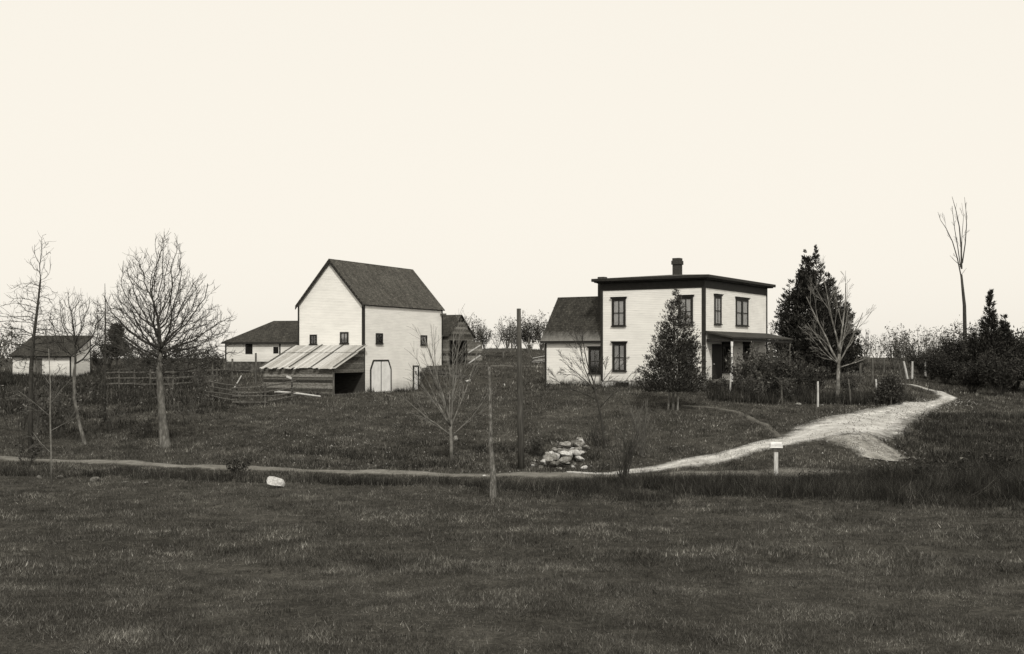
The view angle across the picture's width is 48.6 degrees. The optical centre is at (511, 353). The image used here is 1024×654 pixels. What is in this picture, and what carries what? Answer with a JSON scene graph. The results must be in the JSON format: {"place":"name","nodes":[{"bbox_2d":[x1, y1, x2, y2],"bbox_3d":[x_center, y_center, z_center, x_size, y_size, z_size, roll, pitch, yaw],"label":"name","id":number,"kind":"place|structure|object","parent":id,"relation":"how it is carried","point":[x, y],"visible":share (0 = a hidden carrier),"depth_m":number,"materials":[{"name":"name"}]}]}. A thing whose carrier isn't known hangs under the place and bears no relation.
{"place":"outdoors","nodes":[
{"label":"outdoors","id":0,"kind":"place"},
{"bbox_2d":[0,456,938,478],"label":"dirt road","id":1,"kind":"structure","parent":0,"point":[524,474],"depth_m":47.24,"materials":[{"name":"soil"}]},
{"bbox_2d":[0,346,1023,653],"bbox_3d":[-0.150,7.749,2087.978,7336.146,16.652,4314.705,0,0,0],"label":"ground","id":2,"kind":"structure","parent":0,"point":[496,642],"depth_m":26.01,"materials":[{"name":"plant"}]},
{"bbox_2d":[0,315,18,372],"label":"bare bush","id":3,"kind":"object","parent":2,"relation":"on","point":[1,367],"visible":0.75,"depth_m":85.34,"materials":[{"name":"grey plant"}]},
{"bbox_2d":[0,324,36,370],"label":"bare bush","id":4,"kind":"object","parent":2,"relation":"on","point":[16,339],"visible":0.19,"depth_m":99.89,"materials":[{"name":"grey plant"}]},
{"bbox_2d":[0,377,55,448],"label":"brush","id":5,"kind":"object","parent":2,"relation":"on","point":[20,410],"visible":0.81,"depth_m":55.78,"materials":[{"name":"grey plant"}]},
{"bbox_2d":[8,433,49,465],"bbox_3d":[-21.261,4.242,49.987,1.767,1.594,1.423,0,0,-22],"label":"brush","id":6,"kind":"object","parent":2,"relation":"on","point":[35,453],"visible":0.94,"depth_m":49.90,"materials":[{"name":"grey plant"}]},
{"bbox_2d":[0,367,66,443],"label":"brush","id":7,"kind":"object","parent":2,"relation":"on","point":[45,406],"visible":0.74,"depth_m":57.96,"materials":[{"name":"grey plant"}]},
{"bbox_2d":[0,230,74,452],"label":"thin tree","id":8,"kind":"object","parent":2,"relation":"on","point":[30,387],"visible":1,"depth_m":54.93,"materials":[{"name":"grey plant"}]},
{"bbox_2d":[5,349,78,483],"bbox_3d":[-18.004,2.495,43.404,2.590,5.401,1.295,0,0,-10],"label":"slender sapling","id":9,"kind":"object","parent":2,"relation":"on","point":[51,473],"visible":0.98,"depth_m":43.48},
{"bbox_2d":[15,374,82,438],"bbox_3d":[-24.811,2.784,60.385,2.980,3.556,3.452,0,0,-40],"label":"brush","id":10,"kind":"object","parent":2,"relation":"on","point":[59,408],"visible":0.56,"depth_m":59.99,"materials":[{"name":"grey plant"}]},
{"bbox_2d":[9,335,90,376],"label":"white shed","id":11,"kind":"structure","parent":2,"relation":"on","point":[66,361],"depth_m":95.97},
{"bbox_2d":[43,375,100,422],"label":"brush","id":12,"kind":"object","parent":2,"relation":"on","point":[72,403],"visible":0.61,"depth_m":65.90,"materials":[{"name":"grey plant"}]},
{"bbox_2d":[41,286,115,444],"bbox_3d":[-22.191,0.752,57.447,3.304,8.329,2.934,0,0,33],"label":"crooked tree","id":13,"kind":"object","parent":2,"relation":"on","point":[75,339],"visible":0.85,"depth_m":57.43,"materials":[{"name":"grey plant"}]},
{"bbox_2d":[81,374,108,403],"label":"brush","id":14,"kind":"object","parent":2,"relation":"on","point":[95,388],"visible":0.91,"depth_m":73.71,"materials":[{"name":"grey plant"}]},
{"bbox_2d":[91,344,111,369],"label":"bare bush","id":15,"kind":"object","parent":2,"relation":"on","point":[95,360],"visible":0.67,"depth_m":99.91,"materials":[{"name":"grey plant"}]},
{"bbox_2d":[93,296,120,421],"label":"upright sapling","id":16,"kind":"object","parent":2,"relation":"on","point":[104,370],"visible":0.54,"depth_m":65.96,"materials":[{"name":"grey plant"}]},
{"bbox_2d":[93,396,125,430],"bbox_3d":[-22.220,3.311,62.850,1.611,2.053,1.897,0,0,0],"label":"brush","id":17,"kind":"object","parent":2,"relation":"on","point":[108,415],"visible":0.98,"depth_m":62.81,"materials":[{"name":"grey plant"}]},
{"bbox_2d":[99,323,129,369],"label":"evergreen","id":18,"kind":"object","parent":2,"relation":"on","point":[113,350],"visible":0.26,"depth_m":103.69,"materials":[{"name":"black plant"}]},
{"bbox_2d":[117,338,140,371],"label":"bare bush","id":19,"kind":"object","parent":2,"relation":"on","point":[129,364],"visible":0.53,"depth_m":97.87,"materials":[{"name":"grey plant"}]},
{"bbox_2d":[110,379,154,410],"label":"brush","id":20,"kind":"object","parent":2,"relation":"on","point":[135,400],"visible":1,"depth_m":69.72,"materials":[{"name":"grey plant"}]},
{"bbox_2d":[125,416,157,438],"bbox_3d":[-19.447,3.917,59.959,1.902,1.318,1.216,0,0,0],"label":"brush","id":21,"kind":"object","parent":2,"relation":"on","point":[149,429],"visible":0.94,"depth_m":59.97,"materials":[{"name":"grey plant"}]},
{"bbox_2d":[106,367,217,389],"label":"plank fence","id":22,"kind":"object","parent":2,"relation":"on","point":[135,377],"visible":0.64,"depth_m":83.89,"materials":[{"name":"grey wood"}]},
{"bbox_2d":[86,228,246,448],"bbox_3d":[-17.693,-0.653,56.785,6.574,11.297,6.603,0,0,43],"label":"bare tree","id":23,"kind":"object","parent":2,"relation":"on","point":[164,439],"visible":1,"depth_m":56.62,"materials":[{"name":"grey plant"}]},
{"bbox_2d":[151,330,181,370],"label":"bare bush","id":24,"kind":"object","parent":2,"relation":"on","point":[166,347],"visible":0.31,"depth_m":96.91,"materials":[{"name":"grey plant"}]},
{"bbox_2d":[153,365,188,400],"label":"brush","id":25,"kind":"object","parent":2,"relation":"on","point":[170,388],"visible":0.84,"depth_m":76.16,"materials":[{"name":"grey plant"}]},
{"bbox_2d":[171,332,201,367],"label":"bare bush","id":26,"kind":"object","parent":2,"relation":"on","point":[186,359],"visible":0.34,"depth_m":97.94,"materials":[{"name":"grey plant"}]},
{"bbox_2d":[164,388,210,423],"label":"brush","id":27,"kind":"object","parent":2,"relation":"on","point":[182,413],"visible":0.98,"depth_m":65.93,"materials":[{"name":"grey plant"}]},
{"bbox_2d":[190,356,211,389],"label":"bare bush","id":28,"kind":"object","parent":2,"relation":"on","point":[198,381],"visible":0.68,"depth_m":83.89,"materials":[{"name":"grey plant"}]},
{"bbox_2d":[185,334,219,372],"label":"bare bush","id":29,"kind":"object","parent":2,"relation":"on","point":[203,356],"visible":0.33,"depth_m":94.98,"materials":[{"name":"grey plant"}]},
{"bbox_2d":[190,374,216,407],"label":"brush","id":30,"kind":"object","parent":2,"relation":"on","point":[200,394],"visible":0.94,"depth_m":71.68,"materials":[{"name":"grey plant"}]},
{"bbox_2d":[204,342,227,377],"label":"bare bush","id":31,"kind":"object","parent":2,"relation":"on","point":[218,365],"visible":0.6,"depth_m":91.99,"materials":[{"name":"grey plant"}]},
{"bbox_2d":[210,370,234,396],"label":"brush","id":32,"kind":"object","parent":2,"relation":"on","point":[225,386],"visible":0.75,"depth_m":78.18,"materials":[{"name":"grey plant"}]},
{"bbox_2d":[212,353,256,383],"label":"yard fence","id":33,"kind":"object","parent":2,"relation":"on","point":[233,370],"visible":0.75,"depth_m":89.68,"materials":[{"name":"grey wood"}]},
{"bbox_2d":[222,454,250,474],"bbox_3d":[-11.243,4.570,46.213,1.153,0.991,1.082,0,0,0],"label":"bramble","id":34,"kind":"object","parent":2,"relation":"on","point":[233,469],"visible":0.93,"depth_m":46.16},
{"bbox_2d":[208,376,295,405],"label":"rail fence","id":35,"kind":"object","parent":2,"relation":"on","point":[260,396],"visible":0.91,"depth_m":73.24,"materials":[{"name":"grey wood"}]},
{"bbox_2d":[221,321,297,372],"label":"barn","id":36,"kind":"structure","parent":2,"relation":"on","point":[267,342],"depth_m":96.65,"materials":[{"name":"white painted wood siding"},{"name":"dark shingle"},{"name":"dark paint"}]},
{"bbox_2d":[266,476,284,486],"bbox_3d":[-8.662,4.699,41.606,0.477,0.355,0.700,-12,-25,43],"label":"boulder","id":37,"kind":"object","parent":2,"relation":"on","point":[274,481],"visible":0.98,"depth_m":41.45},
{"bbox_2d":[260,344,367,395],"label":"lean to shed","id":38,"kind":"object","parent":2,"relation":"on","point":[329,369],"visible":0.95,"depth_m":80.73,"materials":[{"name":"grey"}]},
{"bbox_2d":[295,259,445,391],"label":"white barn","id":39,"kind":"structure","parent":2,"relation":"on","point":[377,309],"depth_m":84.50,"materials":[{"name":"wood"}]},
{"bbox_2d":[372,361,380,391],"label":"barn door","id":40,"kind":"structure","parent":39,"relation":"in","point":[376,369],"depth_m":83.45,"materials":[{"name":"white paint"}]},
{"bbox_2d":[382,361,390,390],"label":"barn door","id":41,"kind":"structure","parent":39,"relation":"in","point":[386,371],"depth_m":84.68,"materials":[{"name":"white paint"}]},
{"bbox_2d":[420,368,465,380],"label":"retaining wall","id":42,"kind":"structure","parent":2,"relation":"on","point":[443,370],"depth_m":88.06,"materials":[{"name":"stone"}]},
{"bbox_2d":[388,304,498,459],"bbox_3d":[-2.881,1.375,51.106,4.970,7.285,3.573,0,0,-29],"label":"pale sapling","id":43,"kind":"object","parent":2,"relation":"on","point":[450,422],"visible":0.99,"depth_m":50.96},
{"bbox_2d":[443,315,481,365],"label":"grey outbuilding","id":44,"kind":"structure","parent":2,"relation":"on","point":[449,326],"depth_m":94.89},
{"bbox_2d":[467,342,481,363],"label":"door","id":45,"kind":"structure","parent":44,"relation":"in","point":[471,356],"depth_m":95.38,"materials":[{"name":"grey"}]},
{"bbox_2d":[465,314,486,341],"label":"bare bush","id":46,"kind":"object","parent":2,"relation":"on","point":[478,331],"visible":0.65,"depth_m":109.92,"materials":[{"name":"grey plant"}]},
{"bbox_2d":[476,324,494,348],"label":"bare bush","id":47,"kind":"object","parent":2,"relation":"on","point":[486,339],"visible":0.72,"depth_m":113.93,"materials":[{"name":"grey plant"}]},
{"bbox_2d":[488,367,495,497],"bbox_3d":[-0.666,2.781,38.007,0.265,4.710,0.236,0,0,34],"label":"rough pole","id":48,"kind":"object","parent":2,"relation":"on","point":[492,469],"visible":0.88,"depth_m":37.94,"materials":[{"name":"grey wood"}]},
{"bbox_2d":[101,385,907,472],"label":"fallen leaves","id":49,"kind":"object","parent":2,"relation":"on","point":[466,444],"visible":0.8,"depth_m":55.81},
{"bbox_2d":[494,316,521,347],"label":"bare bush","id":50,"kind":"object","parent":2,"relation":"on","point":[507,338],"visible":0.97,"depth_m":109.92,"materials":[{"name":"grey plant"}]},
{"bbox_2d":[0,366,1023,653],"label":"weeds","id":51,"kind":"object","parent":2,"relation":"on","point":[972,488],"visible":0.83,"depth_m":42.92,"materials":[{"name":"plant"}]},
{"bbox_2d":[517,308,523,469],"bbox_3d":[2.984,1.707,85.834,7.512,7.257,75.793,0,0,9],"label":"utility pole","id":52,"kind":"object","parent":2,"relation":"on","point":[520,426],"visible":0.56,"depth_m":47.90,"materials":[{"name":"grey wood"}]},
{"bbox_2d":[514,314,544,348],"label":"bare bush","id":53,"kind":"object","parent":2,"relation":"on","point":[529,333],"visible":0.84,"depth_m":111.83,"materials":[{"name":"grey plant"}]},
{"bbox_2d":[524,434,550,456],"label":"bushy sapling","id":54,"kind":"object","parent":2,"relation":"on","point":[538,446],"visible":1,"depth_m":51.91,"materials":[{"name":"grey plant"}]},
{"bbox_2d":[527,307,553,349],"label":"bare bush","id":55,"kind":"object","parent":2,"relation":"on","point":[538,341],"visible":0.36,"depth_m":113.92,"materials":[{"name":"grey plant"}]},
{"bbox_2d":[541,323,647,448],"bbox_3d":[3.885,1.563,53.469,5.101,6.236,2.138,0,0,0],"label":"leaning sapling","id":56,"kind":"object","parent":2,"relation":"on","point":[596,398],"visible":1,"depth_m":53.46,"materials":[{"name":"grey plant"}]},
{"bbox_2d":[581,416,608,446],"bbox_3d":[3.947,3.704,54.001,1.094,1.646,1.334,0,0,38],"label":"bushy sapling","id":57,"kind":"object","parent":2,"relation":"on","point":[595,435],"visible":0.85,"depth_m":53.97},
{"bbox_2d":[593,414,647,481],"bbox_3d":[4.150,3.605,42.966,2.195,2.811,1.914,0,0,0],"label":"roadside shrub","id":58,"kind":"object","parent":2,"relation":"on","point":[625,460],"visible":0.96,"depth_m":42.91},
{"bbox_2d":[622,398,657,455],"bbox_3d":[5.838,3.355,51.413,1.844,2.753,1.986,0,0,0],"label":"bushy sapling","id":59,"kind":"object","parent":2,"relation":"on","point":[641,449],"visible":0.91,"depth_m":51.39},
{"bbox_2d":[540,258,792,391],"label":"farmhouse","id":60,"kind":"object","parent":2,"relation":"on","point":[615,317],"visible":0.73,"depth_m":75.30,"materials":[{"name":"wood"}]},
{"bbox_2d":[586,346,600,373],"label":"door","id":61,"kind":"structure","parent":60,"relation":"in","point":[592,350],"depth_m":76.51,"materials":[{"name":"paint"}]},
{"bbox_2d":[610,297,626,326],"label":"window","id":62,"kind":"structure","parent":60,"relation":"in","point":[618,303],"depth_m":75.15,"materials":[{"name":"glass"}]},
{"bbox_2d":[610,341,627,371],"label":"window","id":63,"kind":"structure","parent":60,"relation":"in","point":[618,347],"depth_m":75.17,"materials":[{"name":"glass"}]},
{"bbox_2d":[678,294,693,325],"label":"window","id":64,"kind":"structure","parent":60,"relation":"in","point":[687,300],"depth_m":72.54,"materials":[{"name":"glass"}]},
{"bbox_2d":[712,344,721,379],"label":"door","id":65,"kind":"structure","parent":60,"relation":"in","point":[716,348],"depth_m":73.59,"materials":[{"name":"paint"}]},
{"bbox_2d":[714,293,723,324],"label":"window","id":66,"kind":"structure","parent":60,"relation":"in","point":[717,297],"depth_m":73.86,"materials":[{"name":"glass"}]},
{"bbox_2d":[722,342,730,372],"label":"window","id":67,"kind":"structure","parent":60,"relation":"in","point":[726,346],"depth_m":75.04,"materials":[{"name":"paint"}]},
{"bbox_2d":[735,296,750,326],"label":"window","id":68,"kind":"structure","parent":60,"relation":"in","point":[742,303],"depth_m":77.54,"materials":[{"name":"glass"}]},
{"bbox_2d":[630,288,718,409],"bbox_3d":[9.020,-0.155,63.490,4.746,7.164,4.222,0,0,0],"label":"cedar tree","id":69,"kind":"object","parent":2,"relation":"on","point":[687,378],"visible":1,"depth_m":63.11,"materials":[{"name":"black plant"}]},
{"bbox_2d":[702,376,728,392],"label":"corner shrub","id":70,"kind":"object","parent":2,"relation":"on","point":[715,382],"visible":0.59,"depth_m":69.67,"materials":[{"name":"grey plant"}]},
{"bbox_2d":[681,405,780,436],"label":"footpath","id":71,"kind":"structure","parent":2,"relation":"on","point":[763,424],"depth_m":59.84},
{"bbox_2d":[723,344,772,391],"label":"garden shrub","id":72,"kind":"object","parent":2,"relation":"on","point":[739,374],"visible":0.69,"depth_m":69.01,"materials":[{"name":"black plant"}]},
{"bbox_2d":[740,371,773,397],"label":"garden shrub","id":73,"kind":"object","parent":2,"relation":"on","point":[750,384],"visible":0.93,"depth_m":66.66,"materials":[{"name":"black plant"}]},
{"bbox_2d":[736,347,783,394],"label":"garden shrub","id":74,"kind":"object","parent":2,"relation":"on","point":[767,376],"visible":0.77,"depth_m":68.53,"materials":[{"name":"black plant"}]},
{"bbox_2d":[738,340,788,385],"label":"garden shrub","id":75,"kind":"object","parent":2,"relation":"on","point":[772,344],"visible":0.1,"depth_m":71.97,"materials":[{"name":"black plant"}]},
{"bbox_2d":[742,346,798,393],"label":"garden shrub","id":76,"kind":"object","parent":2,"relation":"on","point":[784,371],"visible":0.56,"depth_m":68.53,"materials":[{"name":"black plant"}]},
{"bbox_2d":[769,442,782,474],"bbox_3d":[10.477,4.339,45.000,0.500,1.693,0.260,0,0,4],"label":"mailbox","id":77,"kind":"object","parent":2,"relation":"on","point":[775,446],"visible":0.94,"depth_m":44.93,"materials":[{"name":"white wood"}]},
{"bbox_2d":[775,376,797,400],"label":"garden shrub","id":78,"kind":"object","parent":2,"relation":"on","point":[787,385],"visible":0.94,"depth_m":66.93,"materials":[{"name":"black plant"}]},
{"bbox_2d":[769,353,816,390],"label":"garden shrub","id":79,"kind":"object","parent":2,"relation":"on","point":[799,375],"visible":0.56,"depth_m":69.68,"materials":[{"name":"black plant"}]},
{"bbox_2d":[800,360,830,391],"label":"garden shrub","id":80,"kind":"object","parent":2,"relation":"on","point":[816,375],"visible":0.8,"depth_m":70.30,"materials":[{"name":"black plant"}]},
{"bbox_2d":[729,373,906,406],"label":"wire fence","id":81,"kind":"object","parent":2,"relation":"on","point":[817,384],"visible":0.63,"depth_m":66.10,"materials":[{"name":"grey wood"}]},
{"bbox_2d":[769,245,867,378],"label":"dark evergreen","id":82,"kind":"object","parent":2,"relation":"on","point":[796,316],"visible":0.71,"depth_m":87.19,"materials":[{"name":"black plant"}]},
{"bbox_2d":[800,257,877,397],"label":"pale tree","id":83,"kind":"object","parent":2,"relation":"on","point":[838,359],"visible":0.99,"depth_m":67.01,"materials":[{"name":"grey plant"}]},
{"bbox_2d":[833,367,865,393],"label":"garden shrub","id":84,"kind":"object","parent":2,"relation":"on","point":[852,384],"visible":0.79,"depth_m":70.88,"materials":[{"name":"grey plant"}]},
{"bbox_2d":[822,434,904,461],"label":"eroded bank","id":85,"kind":"structure","parent":2,"relation":"on","point":[866,448],"depth_m":49.60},
{"bbox_2d":[856,332,876,365],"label":"bare bush","id":86,"kind":"object","parent":2,"relation":"on","point":[867,344],"visible":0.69,"depth_m":103.75,"materials":[{"name":"grey plant"}]},
{"bbox_2d":[864,335,891,362],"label":"bare bush","id":87,"kind":"object","parent":2,"relation":"on","point":[881,353],"visible":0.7,"depth_m":111.88,"materials":[{"name":"grey plant"}]},
{"bbox_2d":[861,433,908,458],"bbox_3d":[16.398,4.080,50.710,1.398,1.081,3.863,0,0,-10],"label":"eroded gully","id":88,"kind":"object","parent":2,"relation":"on","point":[888,447],"visible":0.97,"depth_m":50.48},
{"bbox_2d":[872,373,905,404],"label":"drive shrub","id":89,"kind":"object","parent":2,"relation":"on","point":[889,387],"visible":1,"depth_m":65.85,"materials":[{"name":"black plant"}]},
{"bbox_2d":[859,358,926,383],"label":"fence","id":90,"kind":"object","parent":2,"relation":"on","point":[872,373],"visible":0.77,"depth_m":89.92,"materials":[{"name":"grey wood"}]},
{"bbox_2d":[878,329,911,370],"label":"bare bush","id":91,"kind":"object","parent":2,"relation":"on","point":[896,359],"visible":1,"depth_m":99.84,"materials":[{"name":"grey plant"}]},
{"bbox_2d":[884,324,922,369],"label":"bare bush","id":92,"kind":"object","parent":2,"relation":"on","point":[907,352],"visible":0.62,"depth_m":102.85,"materials":[{"name":"grey plant"}]},
{"bbox_2d":[910,350,930,374],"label":"thicket","id":93,"kind":"object","parent":2,"relation":"on","point":[921,358],"visible":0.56,"depth_m":95.99,"materials":[{"name":"black plant"}]},
{"bbox_2d":[905,325,936,357],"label":"bare bush","id":94,"kind":"object","parent":2,"relation":"on","point":[928,343],"visible":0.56,"depth_m":108.01,"materials":[{"name":"grey plant"}]},
{"bbox_2d":[900,454,947,478],"bbox_3d":[14.994,4.288,41.466,1.620,1.359,1.252,0,0,12],"label":"bramble","id":95,"kind":"object","parent":2,"relation":"on","point":[920,463],"visible":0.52,"depth_m":41.33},
{"bbox_2d":[913,348,948,379],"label":"thicket","id":96,"kind":"object","parent":2,"relation":"on","point":[927,369],"visible":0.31,"depth_m":91.87,"materials":[{"name":"black plant"}]},
{"bbox_2d":[923,344,964,383],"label":"thicket","id":97,"kind":"object","parent":2,"relation":"on","point":[941,369],"visible":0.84,"depth_m":87.88,"materials":[{"name":"black plant"}]},
{"bbox_2d":[936,321,962,347],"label":"bare bush","id":98,"kind":"object","parent":2,"relation":"on","point":[943,336],"visible":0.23,"depth_m":103.67,"materials":[{"name":"grey plant"}]},
{"bbox_2d":[933,327,971,379],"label":"thicket","id":99,"kind":"object","parent":2,"relation":"on","point":[953,346],"visible":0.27,"depth_m":92.33,"materials":[{"name":"black plant"}]},
{"bbox_2d":[938,197,968,344],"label":"tall snag","id":100,"kind":"object","parent":2,"relation":"on","point":[963,300],"visible":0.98,"depth_m":96.93,"materials":[{"name":"grey plant"}]},
{"bbox_2d":[943,450,970,473],"bbox_3d":[16.894,4.326,42.506,1.460,1.473,1.038,0,0,-30],"label":"bramble","id":101,"kind":"object","parent":2,"relation":"on","point":[962,459],"visible":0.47,"depth_m":42.44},
{"bbox_2d":[950,315,992,359],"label":"bare bush","id":102,"kind":"object","parent":2,"relation":"on","point":[959,332],"visible":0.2,"depth_m":91.90,"materials":[{"name":"grey plant"}]},
{"bbox_2d":[950,352,994,392],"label":"thicket","id":103,"kind":"object","parent":2,"relation":"on","point":[965,377],"visible":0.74,"depth_m":79.71,"materials":[{"name":"black plant"}]},
{"bbox_2d":[960,288,1014,390],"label":"evergreen","id":104,"kind":"object","parent":2,"relation":"on","point":[997,335],"visible":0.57,"depth_m":83.85,"materials":[{"name":"black plant"}]},
{"bbox_2d":[975,345,1023,395],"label":"thicket","id":105,"kind":"object","parent":2,"relation":"on","point":[1001,376],"visible":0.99,"depth_m":77.80,"materials":[{"name":"black plant"}]},
{"bbox_2d":[980,438,1020,475],"bbox_3d":[18.549,4.085,42.881,1.445,1.857,1.127,0,0,37],"label":"bramble","id":106,"kind":"object","parent":2,"relation":"on","point":[1000,462],"visible":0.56,"depth_m":42.88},
{"bbox_2d":[994,330,1023,380],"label":"thicket","id":107,"kind":"object","parent":2,"relation":"on","point":[1017,342],"visible":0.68,"depth_m":81.59,"materials":[{"name":"black plant"}]},
{"bbox_2d":[0,0,1023,357],"label":"sky","id":108,"kind":"structure","parent":0,"point":[509,155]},
{"bbox_2d":[566,384,957,474],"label":"driveway","id":109,"kind":"structure","parent":0,"point":[801,433],"depth_m":54.05,"materials":[{"name":"gravel"}]},
{"bbox_2d":[756,396,977,466],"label":"pebbles","id":110,"kind":"object","parent":109,"relation":"on","point":[868,440],"visible":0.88,"depth_m":57.17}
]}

